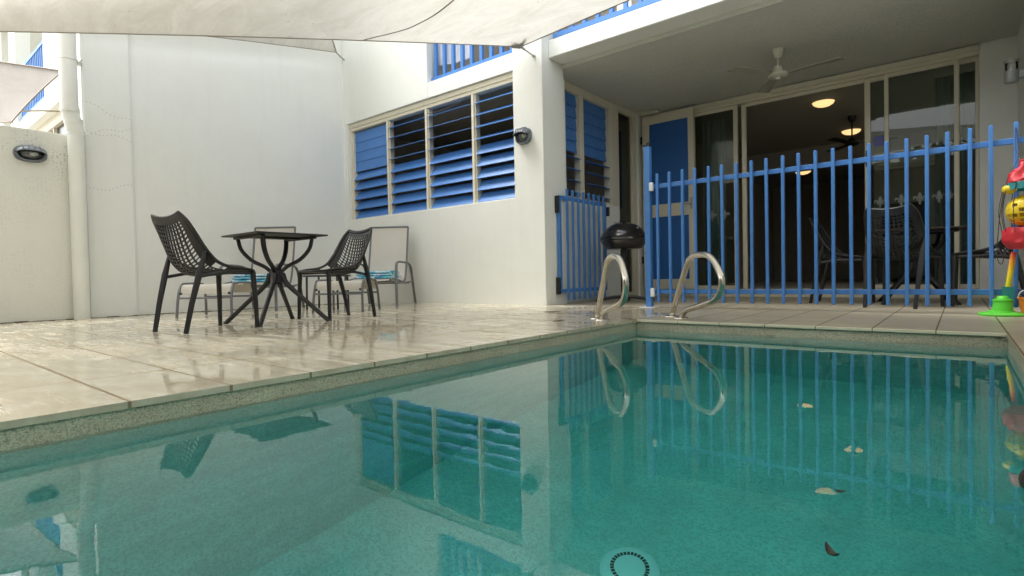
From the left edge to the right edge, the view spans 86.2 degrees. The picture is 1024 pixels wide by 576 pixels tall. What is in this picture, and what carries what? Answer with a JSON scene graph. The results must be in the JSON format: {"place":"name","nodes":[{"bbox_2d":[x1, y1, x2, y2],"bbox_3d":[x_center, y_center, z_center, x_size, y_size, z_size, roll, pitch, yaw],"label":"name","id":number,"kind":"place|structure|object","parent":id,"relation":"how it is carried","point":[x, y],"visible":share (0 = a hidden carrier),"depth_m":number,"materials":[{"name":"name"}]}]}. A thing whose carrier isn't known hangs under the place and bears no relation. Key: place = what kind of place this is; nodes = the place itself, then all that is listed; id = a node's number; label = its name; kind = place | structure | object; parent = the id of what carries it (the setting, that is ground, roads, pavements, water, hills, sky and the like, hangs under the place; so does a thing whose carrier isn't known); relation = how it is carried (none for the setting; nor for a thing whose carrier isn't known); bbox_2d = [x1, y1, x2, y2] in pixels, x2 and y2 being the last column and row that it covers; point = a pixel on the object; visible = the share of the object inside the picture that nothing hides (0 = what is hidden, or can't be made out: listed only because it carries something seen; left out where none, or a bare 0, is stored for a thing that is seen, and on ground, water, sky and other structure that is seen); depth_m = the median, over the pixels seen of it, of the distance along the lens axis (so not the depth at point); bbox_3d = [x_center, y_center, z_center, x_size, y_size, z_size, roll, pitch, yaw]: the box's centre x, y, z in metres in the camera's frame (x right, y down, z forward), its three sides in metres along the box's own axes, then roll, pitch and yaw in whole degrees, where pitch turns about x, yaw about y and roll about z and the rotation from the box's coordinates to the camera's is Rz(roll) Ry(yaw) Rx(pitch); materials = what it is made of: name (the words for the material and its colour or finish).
{"place":"outdoors","nodes":[
{"label":"outdoors","id":0,"kind":"place"},
{"bbox_2d":[0,0,630,124],"label":"sky","id":1,"kind":"structure","parent":0,"point":[619,7],"materials":[{"name":"white"}]},
{"bbox_2d":[0,303,706,429],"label":"pool deck","id":2,"kind":"structure","parent":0,"point":[54,370],"depth_m":2.89,"materials":[{"name":"tile"}]},
{"bbox_2d":[0,125,73,323],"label":"courtyard wall","id":3,"kind":"structure","parent":2,"relation":"on","point":[36,284],"depth_m":5.77,"materials":[{"name":"white paint"}]},
{"bbox_2d":[13,144,46,162],"bbox_3d":[-5.019,-1.407,5.712,0.144,0.170,0.270,0,2,39],"label":"wall lamp","id":4,"kind":"object","parent":3,"relation":"attached to","point":[28,153],"visible":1,"depth_m":5.71,"materials":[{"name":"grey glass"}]},
{"bbox_2d":[151,211,259,333],"bbox_3d":[-2.230,-0.109,3.978,0.505,0.829,0.549,0,1,30],"label":"lattice chair","id":5,"kind":"object","parent":2,"relation":"on","point":[201,250],"visible":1,"depth_m":3.79,"materials":[{"name":"black plastic"}]},
{"bbox_2d":[76,34,347,317],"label":"party wall","id":6,"kind":"structure","parent":2,"relation":"on","point":[213,140],"depth_m":7.10,"materials":[{"name":"white paint"}]},
{"bbox_2d":[57,33,90,319],"bbox_3d":[-4.798,-2.371,5.951,0.174,5.435,0.214,0,2,39],"label":"drainpipe","id":7,"kind":"object","parent":6,"relation":"attached to","point":[68,63],"visible":1,"depth_m":5.93,"materials":[{"name":"white plastic"}]},
{"bbox_2d":[175,281,251,317],"bbox_3d":[-3.037,0.112,5.653,0.568,0.354,0.554,-1,1,0],"label":"ottoman","id":8,"kind":"object","parent":2,"relation":"on","point":[230,289],"visible":0.85,"depth_m":5.43,"materials":[{"name":"white fabric"}]},
{"bbox_2d":[219,226,304,310],"bbox_3d":[-3.103,-0.259,6.817,0.696,1.083,0.915,-1,1,0],"label":"sling chair","id":9,"kind":"object","parent":2,"relation":"on","point":[275,248],"visible":0.4,"depth_m":7.13,"materials":[{"name":"fabric"}]},
{"bbox_2d":[231,274,266,282],"bbox_3d":[-3.101,-0.123,6.717,0.474,0.106,0.468,-1,1,0],"label":"folded towel","id":10,"kind":"object","parent":9,"relation":"on","point":[259,277],"visible":0.47,"depth_m":6.51,"materials":[{"name":"blue fabric"}]},
{"bbox_2d":[221,231,330,326],"bbox_3d":[-1.943,-0.070,4.512,0.620,0.730,0.619,0,2,39],"label":"pedestal table","id":11,"kind":"object","parent":2,"relation":"on","point":[276,275],"visible":0.96,"depth_m":4.48,"materials":[{"name":"black plastic"}]},
{"bbox_2d":[303,275,350,309],"bbox_3d":[-2.266,0.046,6.739,0.440,0.412,0.420,-1,1,3],"label":"side table","id":12,"kind":"object","parent":2,"relation":"on","point":[307,276],"visible":0.69,"depth_m":6.56,"materials":[{"name":"black metal"}]},
{"bbox_2d":[297,227,376,319],"bbox_3d":[-1.583,-0.143,4.952,0.505,0.829,0.549,0,1,37],"label":"lattice chair","id":13,"kind":"object","parent":2,"relation":"on","point":[336,268],"visible":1,"depth_m":5.02,"materials":[{"name":"black plastic"}]},
{"bbox_2d":[312,278,380,312],"bbox_3d":[-1.808,0.075,6.003,0.568,0.354,0.554,-1,1,5],"label":"ottoman","id":14,"kind":"object","parent":2,"relation":"on","point":[321,284],"visible":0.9,"depth_m":5.79,"materials":[{"name":"fabric"}]},
{"bbox_2d":[344,226,416,307],"bbox_3d":[-1.728,-0.308,7.231,0.696,1.083,0.915,-1,1,5],"label":"sling chair","id":15,"kind":"object","parent":2,"relation":"on","point":[388,248],"visible":0.72,"depth_m":7.54,"materials":[{"name":"fabric"}]},
{"bbox_2d":[355,270,401,278],"bbox_3d":[-1.738,-0.173,7.152,0.474,0.106,0.468,-1,1,5],"label":"folded towel","id":16,"kind":"object","parent":15,"relation":"on","point":[382,274],"visible":0.73,"depth_m":6.95,"materials":[{"name":"blue fabric"}]},
{"bbox_2d":[589,253,628,320],"bbox_3d":[0.693,0.008,3.908,0.115,0.502,0.829,-1,1,-6],"label":"grab rail","id":17,"kind":"object","parent":2,"relation":"on","point":[600,315],"visible":0.98,"depth_m":3.83,"materials":[{"name":"silver metal"}]},
{"bbox_2d":[342,0,1023,304],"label":"townhouse","id":18,"kind":"structure","parent":2,"relation":"on","point":[453,175],"depth_m":7.31,"materials":[{"name":"white paint"}]},
{"bbox_2d":[206,36,344,59],"bbox_3d":[-3.089,-3.851,5.820,2.949,2.547,4.939,0,2,39],"label":"shade sail","id":19,"kind":"object","parent":18,"relation":"attached to","point":[324,45],"visible":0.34,"depth_m":7.85,"materials":[{"name":"white fabric"}]},
{"bbox_2d":[0,0,629,57],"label":"shade sail","id":20,"kind":"object","parent":18,"relation":"attached to","point":[517,24],"visible":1,"depth_m":5.19,"materials":[{"name":"white fabric"}]},
{"bbox_2d":[349,114,387,219],"bbox_3d":[-2.182,-1.836,8.463,0.915,1.509,0.117,0,2,39],"label":"louvre window","id":21,"kind":"structure","parent":18,"relation":"in","point":[368,143],"depth_m":8.49,"materials":[{"name":"blue glass"}]},
{"bbox_2d":[385,101,426,214],"bbox_3d":[-1.494,-1.838,7.911,0.851,1.509,0.161,0,2,39],"label":"louvre window","id":22,"kind":"structure","parent":18,"relation":"in","point":[417,108],"depth_m":7.96,"materials":[{"name":"blue glass"}]},
{"bbox_2d":[424,86,472,209],"bbox_3d":[-0.822,-1.840,7.362,0.883,1.509,0.160,0,2,39],"label":"louvre window","id":23,"kind":"structure","parent":18,"relation":"in","point":[458,95],"depth_m":7.41,"materials":[{"name":"blue glass"}]},
{"bbox_2d":[438,44,469,65],"bbox_3d":[-0.775,-3.468,7.343,0.720,0.901,0.050,0,2,39],"label":"hanging towel","id":24,"kind":"object","parent":18,"relation":"hanging from","point":[467,53],"visible":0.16,"depth_m":7.40,"materials":[{"name":"white fabric"}]},
{"bbox_2d":[470,72,514,202],"bbox_3d":[-0.192,-1.842,6.847,0.746,1.509,0.153,0,2,39],"label":"louvre window","id":25,"kind":"structure","parent":18,"relation":"in","point":[506,80],"depth_m":6.90,"materials":[{"name":"blue glass"}]},
{"bbox_2d":[513,127,531,144],"bbox_3d":[0.116,-1.784,6.396,0.215,0.196,0.144,0,2,39],"label":"wall lamp","id":26,"kind":"object","parent":18,"relation":"attached to","point":[523,135],"visible":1,"depth_m":6.38,"materials":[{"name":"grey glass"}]},
{"bbox_2d":[565,81,582,198],"bbox_3d":[0.744,-1.902,7.126,0.156,1.480,0.480,0,2,39],"label":"louvre window","id":27,"kind":"structure","parent":18,"relation":"in","point":[573,99],"depth_m":7.22,"materials":[{"name":"blue glass"}]},
{"bbox_2d":[555,189,609,299],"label":"pool gate","id":28,"kind":"structure","parent":18,"relation":"attached to","point":[559,278],"depth_m":6.74,"materials":[{"name":"blue metal"}]},
{"bbox_2d":[581,89,611,204],"bbox_3d":[1.143,-1.920,7.614,0.156,1.480,0.779,0,2,39],"label":"louvre window","id":29,"kind":"structure","parent":18,"relation":"in","point":[596,112],"depth_m":7.67,"materials":[{"name":"blue glass"}]},
{"bbox_2d":[610,102,638,295],"bbox_3d":[1.661,-1.274,8.229,0.100,2.819,0.789,0,2,39],"label":"side window","id":30,"kind":"structure","parent":18,"relation":"in","point":[623,121],"depth_m":8.34,"materials":[{"name":"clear glass"}]},
{"bbox_2d":[635,107,694,288],"bbox_3d":[2.280,-1.337,8.177,0.835,2.702,0.252,0,2,39],"label":"door","id":31,"kind":"structure","parent":18,"relation":"in","point":[670,135],"depth_m":8.20,"materials":[{"name":"blue metal"}]},
{"bbox_2d":[703,118,727,285],"bbox_3d":[3.025,-1.256,8.167,0.350,2.470,0.056,0,2,39],"label":"curtain","id":32,"kind":"object","parent":18,"relation":"hanging from","point":[714,145],"visible":0.65,"depth_m":8.16,"materials":[{"name":"fabric"}]},
{"bbox_2d":[694,105,739,288],"bbox_3d":[2.970,-1.287,7.981,0.640,2.597,0.045,0,2,39],"label":"sliding door","id":33,"kind":"structure","parent":18,"relation":"in","point":[735,108],"depth_m":7.81,"materials":[{"name":"beige metal"}]},
{"bbox_2d":[727,47,842,92],"bbox_3d":[3.071,-2.498,6.056,1.031,0.340,1.142,0,2,39],"label":"ceiling fan","id":34,"kind":"object","parent":18,"relation":"hanging from","point":[776,74],"visible":1,"depth_m":6.06},
{"bbox_2d":[795,171,810,174],"bbox_3d":[6.620,-2.626,12.451,0.340,0.092,0.340,0,2,39],"label":"ceiling lamp","id":35,"kind":"object","parent":18,"relation":"attached to","point":[804,172],"visible":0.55,"depth_m":12.38,"materials":[{"name":"beige glass"}]},
{"bbox_2d":[811,97,834,107],"bbox_3d":[4.627,-2.736,8.133,0.310,0.092,0.310,0,2,39],"label":"ceiling lamp","id":36,"kind":"object","parent":18,"relation":"attached to","point":[823,102],"visible":1,"depth_m":8.05,"materials":[{"name":"beige glass"}]},
{"bbox_2d":[841,127,861,134],"bbox_3d":[6.097,-2.801,9.836,0.320,0.092,0.320,0,2,39],"label":"ceiling lamp","id":37,"kind":"object","parent":18,"relation":"attached to","point":[847,131],"visible":0.9,"depth_m":9.75,"materials":[{"name":"beige glass"}]},
{"bbox_2d":[826,115,897,151],"bbox_3d":[5.616,-2.564,8.888,1.067,0.504,1.118,0,2,39],"label":"ceiling fan","id":38,"kind":"object","parent":18,"relation":"hanging from","point":[852,141],"visible":0.84,"depth_m":8.93,"materials":[{"name":"black metal"}]},
{"bbox_2d":[864,76,889,287],"bbox_3d":[4.516,-1.293,6.768,0.254,2.597,0.065,0,2,39],"label":"sliding door","id":39,"kind":"structure","parent":18,"relation":"in","point":[879,140],"depth_m":6.80,"materials":[{"name":"beige metal"}]},
{"bbox_2d":[880,201,924,228],"bbox_3d":[6.913,-1.259,9.644,0.700,0.480,0.043,0,2,39],"label":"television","id":40,"kind":"object","parent":18,"relation":"attached to","point":[920,207],"visible":0.2,"depth_m":9.63,"materials":[{"name":"black plastic"}]},
{"bbox_2d":[874,146,934,171],"bbox_3d":[6.883,-2.247,9.517,0.980,0.300,0.225,0,2,39],"label":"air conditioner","id":41,"kind":"object","parent":18,"relation":"attached to","point":[914,162],"visible":0.35,"depth_m":9.48,"materials":[{"name":"white plastic"}]},
{"bbox_2d":[876,244,934,282],"bbox_3d":[6.789,-0.410,9.450,0.850,0.644,0.440,0,2,39],"label":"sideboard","id":42,"kind":"object","parent":18,"relation":"in","point":[897,268],"visible":0.23,"depth_m":9.36,"materials":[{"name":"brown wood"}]},
{"bbox_2d":[884,59,958,288],"bbox_3d":[4.826,-1.293,6.463,0.704,2.597,0.045,0,2,39],"label":"sliding door","id":43,"kind":"structure","parent":18,"relation":"in","point":[954,62],"depth_m":6.26,"materials":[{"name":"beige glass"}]},
{"bbox_2d":[934,70,975,285],"bbox_3d":[5.205,-1.263,6.410,0.410,2.470,0.056,0,2,39],"label":"curtain","id":44,"kind":"object","parent":18,"relation":"hanging from","point":[944,87],"visible":0.53,"depth_m":6.42,"materials":[{"name":"fabric"}]},
{"bbox_2d":[959,57,978,287],"bbox_3d":[5.198,-1.295,6.224,0.171,2.597,0.045,0,2,39],"label":"sliding door","id":45,"kind":"structure","parent":18,"relation":"in","point":[975,59],"depth_m":6.17,"materials":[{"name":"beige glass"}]},
{"bbox_2d":[1018,13,1023,296],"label":"patio side wall","id":46,"kind":"structure","parent":18,"relation":"attached to","point":[1021,95],"depth_m":5.54,"materials":[{"name":"grey paint"}]},
{"bbox_2d":[1004,58,1023,84],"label":"wall lamp","id":47,"kind":"object","parent":46,"relation":"attached to","point":[1012,76],"visible":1,"depth_m":5.32,"materials":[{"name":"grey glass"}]},
{"bbox_2d":[639,122,1023,307],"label":"pool fence","id":48,"kind":"object","parent":2,"relation":"on","point":[906,154],"visible":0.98,"depth_m":4.51,"materials":[{"name":"blue metal"}]},
{"bbox_2d":[997,127,1023,263],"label":"toy bag","id":49,"kind":"object","parent":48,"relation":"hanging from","point":[1012,238],"visible":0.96,"depth_m":3.65,"materials":[{"name":"red plastic"}]},
{"bbox_2d":[1002,185,1016,193],"bbox_3d":[3.356,-0.666,3.693,0.079,0.066,0.080,0,2,39],"label":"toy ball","id":50,"kind":"object","parent":49,"relation":"in","point":[1006,188],"visible":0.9,"depth_m":3.67,"materials":[{"name":"yellow plastic"}]},
{"bbox_2d":[1005,195,1023,225],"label":"toy ball","id":51,"kind":"object","parent":49,"relation":"in","point":[1018,212],"visible":0.95,"depth_m":3.66,"materials":[{"name":"yellow plastic"}]},
{"bbox_2d":[560,296,1020,313],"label":"patio floor","id":52,"kind":"structure","parent":0,"point":[896,305],"depth_m":5.54,"materials":[{"name":"tile"}]},
{"bbox_2d":[595,219,654,301],"bbox_3d":[1.391,-0.339,6.797,0.598,1.020,0.598,-2,1,-26],"label":"kettle barbecue","id":53,"kind":"object","parent":52,"relation":"on","point":[623,237],"visible":0.83,"depth_m":6.60,"materials":[{"name":"black metal"}]},
{"bbox_2d":[809,218,874,302],"bbox_3d":[3.451,-0.293,5.722,0.549,0.903,0.505,0,2,41],"label":"lattice chair","id":54,"kind":"object","parent":52,"relation":"on","point":[825,245],"visible":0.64,"depth_m":5.72,"materials":[{"name":"black plastic"}]},
{"bbox_2d":[863,203,944,308],"bbox_3d":[3.508,-0.278,4.933,0.549,0.903,0.505,-2,1,-35],"label":"lattice chair","id":55,"kind":"object","parent":52,"relation":"on","point":[917,221],"visible":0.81,"depth_m":4.80,"materials":[{"name":"black plastic"}]},
{"bbox_2d":[872,225,967,304],"bbox_3d":[3.996,-0.204,5.409,0.740,0.730,0.740,0,1,31],"label":"pedestal table","id":56,"kind":"object","parent":52,"relation":"on","point":[937,246],"visible":0.47,"depth_m":5.34,"materials":[{"name":"black"}]},
{"bbox_2d":[950,225,1023,305],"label":"lattice chair","id":57,"kind":"object","parent":52,"relation":"on","point":[977,253],"visible":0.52,"depth_m":4.79,"materials":[{"name":"black plastic"}]},
{"bbox_2d":[639,309,1023,336],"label":"pavement","id":58,"kind":"structure","parent":0,"point":[952,322],"depth_m":3.71,"materials":[{"name":"tile"}]},
{"bbox_2d":[664,251,725,318],"bbox_3d":[1.293,-0.003,3.914,0.115,0.503,0.911,-1,1,-6],"label":"grab rail","id":59,"kind":"object","parent":58,"relation":"on","point":[718,295],"visible":0.98,"depth_m":3.83,"materials":[{"name":"silver metal"}]},
{"bbox_2d":[977,296,1023,316],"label":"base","id":60,"kind":"object","parent":58,"relation":"on","point":[1002,306],"visible":1,"depth_m":3.76,"materials":[{"name":"green plastic"}]},
{"bbox_2d":[1001,252,1016,301],"bbox_3d":[3.451,-0.067,3.799,0.081,0.367,0.023,0,2,39],"label":"toy spade","id":61,"kind":"object","parent":60,"relation":"on","point":[1008,290],"visible":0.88,"depth_m":3.79,"materials":[{"name":"plastic"}]},
{"bbox_2d":[1017,290,1023,312],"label":"toy bucket","id":62,"kind":"object","parent":58,"relation":"on","point":[1021,301],"visible":0.95,"depth_m":3.71,"materials":[{"name":"orange plastic"}]},
{"bbox_2d":[1006,333,1023,363],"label":"pavement","id":63,"kind":"structure","parent":0,"point":[1016,341],"depth_m":2.45,"materials":[{"name":"tile"}]},
{"bbox_2d":[1018,469,1023,487],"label":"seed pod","id":64,"kind":"object","parent":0,"point":[1021,478],"visible":1,"depth_m":1.03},
{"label":"ground","id":65,"kind":"structure","parent":0,"visible":0},
{"bbox_2d":[0,32,65,134],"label":"neighbour townhouse","id":66,"kind":"structure","parent":65,"relation":"on","point":[37,49],"depth_m":8.46,"materials":[{"name":"white paint"}]},
{"bbox_2d":[0,61,59,123],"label":"shade sail","id":67,"kind":"object","parent":66,"relation":"attached to","point":[22,86],"visible":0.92,"depth_m":6.71,"materials":[{"name":"white fabric"}]},
{"bbox_2d":[36,110,65,134],"bbox_3d":[-6.805,-1.877,8.194,5.100,1.364,0.080,0,2,39],"label":"window","id":68,"kind":"structure","parent":66,"relation":"in","point":[55,124],"depth_m":8.14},
{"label":"pool basin","id":69,"kind":"structure","parent":0,"visible":0},
{"bbox_2d":[0,329,1023,575],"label":"water","id":70,"kind":"structure","parent":69,"relation":"in","point":[650,453],"depth_m":1.15,"materials":[{"name":"teal liquid"}]},
{"bbox_2d":[825,542,839,556],"bbox_3d":[0.464,0.382,0.794,0.013,0.012,0.036,-1,1,7],"label":"leaf","id":71,"kind":"object","parent":70,"relation":"on","point":[830,550],"visible":1,"depth_m":0.80,"materials":[{"name":"plant"}]},
{"bbox_2d":[0,322,1023,450],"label":"pool coping","id":72,"kind":"object","parent":69,"relation":"on","point":[24,436],"visible":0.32,"depth_m":2.21,"materials":[{"name":"beige stone"}]},
{"bbox_2d":[637,319,1005,336],"bbox_3d":[1.729,0.242,3.437,2.053,0.020,0.008,0,2,39],"label":"coping edge","id":73,"kind":"object","parent":72,"relation":"on","point":[853,329],"visible":0.97,"depth_m":3.25,"materials":[{"name":"beige stone"}]}
]}

